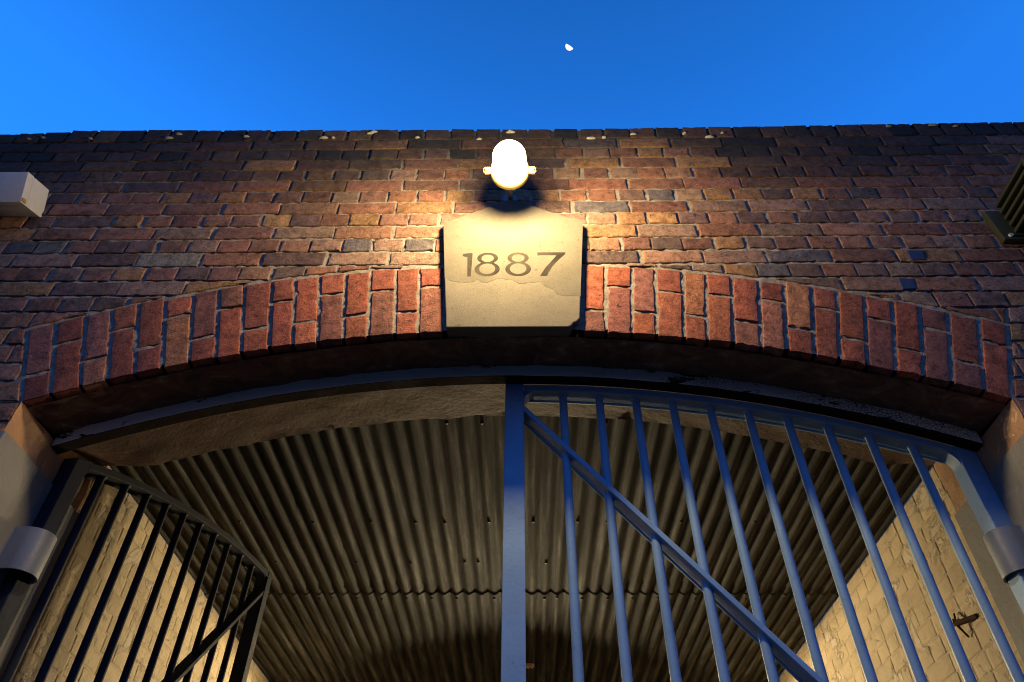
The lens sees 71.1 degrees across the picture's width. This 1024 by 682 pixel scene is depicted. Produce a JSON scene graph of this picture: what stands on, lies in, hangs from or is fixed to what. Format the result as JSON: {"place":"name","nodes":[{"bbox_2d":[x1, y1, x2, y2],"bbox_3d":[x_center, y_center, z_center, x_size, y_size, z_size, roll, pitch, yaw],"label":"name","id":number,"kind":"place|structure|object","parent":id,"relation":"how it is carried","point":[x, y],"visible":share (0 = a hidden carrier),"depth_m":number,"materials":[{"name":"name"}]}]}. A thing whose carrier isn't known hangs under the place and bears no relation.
{"place":"outdoors","nodes":[
{"label":"outdoors","id":0,"kind":"place"},
{"bbox_2d":[0,0,1023,134],"label":"sky","id":1,"kind":"structure","parent":0,"point":[66,65],"materials":[{"name":"blue"}]},
{"bbox_2d":[565,44,572,50],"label":"moon","id":2,"kind":"object","parent":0,"point":[569,47],"visible":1,"depth_m":385.96,"materials":[{"name":"white"}]},
{"label":"ground","id":3,"kind":"structure","parent":0,"visible":0},
{"bbox_2d":[11,466,268,681],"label":"passage wall","id":4,"kind":"structure","parent":3,"relation":"on","point":[31,662],"depth_m":3.42,"materials":[{"name":"brick"}]},
{"bbox_2d":[110,415,931,681],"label":"corrugated roof","id":5,"kind":"structure","parent":4,"relation":"on","point":[375,551],"depth_m":3.87,"materials":[{"name":"metal"}]},
{"bbox_2d":[526,663,533,668],"bbox_3d":[0.130,2.340,5.146,0.064,0.030,0.064,0,-44,1],"label":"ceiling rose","id":6,"kind":"object","parent":5,"relation":"attached to","point":[529,665],"visible":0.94,"depth_m":5.13,"materials":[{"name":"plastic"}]},
{"bbox_2d":[0,122,1023,678],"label":"gateway wall","id":7,"kind":"structure","parent":3,"relation":"on","point":[170,294],"depth_m":2.79,"materials":[{"name":"brick"}]},
{"bbox_2d":[0,172,48,217],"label":"junction box","id":8,"kind":"object","parent":7,"relation":"attached to","point":[23,194],"visible":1,"depth_m":3.02,"materials":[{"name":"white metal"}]},
{"bbox_2d":[0,525,56,584],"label":"gate hinge","id":9,"kind":"object","parent":7,"relation":"attached to","point":[28,549],"visible":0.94,"depth_m":2.29,"materials":[{"name":"paint"}]},
{"bbox_2d":[0,458,272,681],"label":"iron gate","id":10,"kind":"structure","parent":7,"relation":"attached to","point":[72,473],"depth_m":2.90,"materials":[{"name":"black metal"}]},
{"bbox_2d":[484,152,535,201],"bbox_3d":[-0.008,-0.668,2.906,0.210,0.294,0.412,0,-44,1],"label":"bulkhead lamp","id":11,"kind":"object","parent":7,"relation":"attached to","point":[510,172],"visible":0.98,"depth_m":2.91,"materials":[{"name":"white glass"}]},
{"bbox_2d":[501,384,1023,681],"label":"iron gate","id":12,"kind":"structure","parent":7,"relation":"attached to","point":[982,497],"depth_m":2.36,"materials":[{"name":"blue metal"}]},
{"bbox_2d":[982,156,1023,243],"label":"finned housing","id":13,"kind":"object","parent":7,"relation":"attached to","point":[1005,223],"visible":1,"depth_m":2.90,"materials":[{"name":"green metal"}]},
{"bbox_2d":[983,524,1023,583],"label":"gate hinge","id":14,"kind":"object","parent":7,"relation":"attached to","point":[1005,545],"visible":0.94,"depth_m":2.26,"materials":[{"name":"paint"}]},
{"bbox_2d":[779,465,1023,681],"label":"passage wall","id":15,"kind":"structure","parent":3,"relation":"on","point":[842,663],"depth_m":3.47,"materials":[{"name":"brick"}]},
{"bbox_2d":[952,613,977,637],"bbox_3d":[1.930,1.208,3.073,0.046,0.119,0.190,3,-44,-3],"label":"rusty bracket","id":16,"kind":"object","parent":15,"relation":"attached to","point":[964,620],"visible":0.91,"depth_m":3.05,"materials":[{"name":"metal"}]}
]}

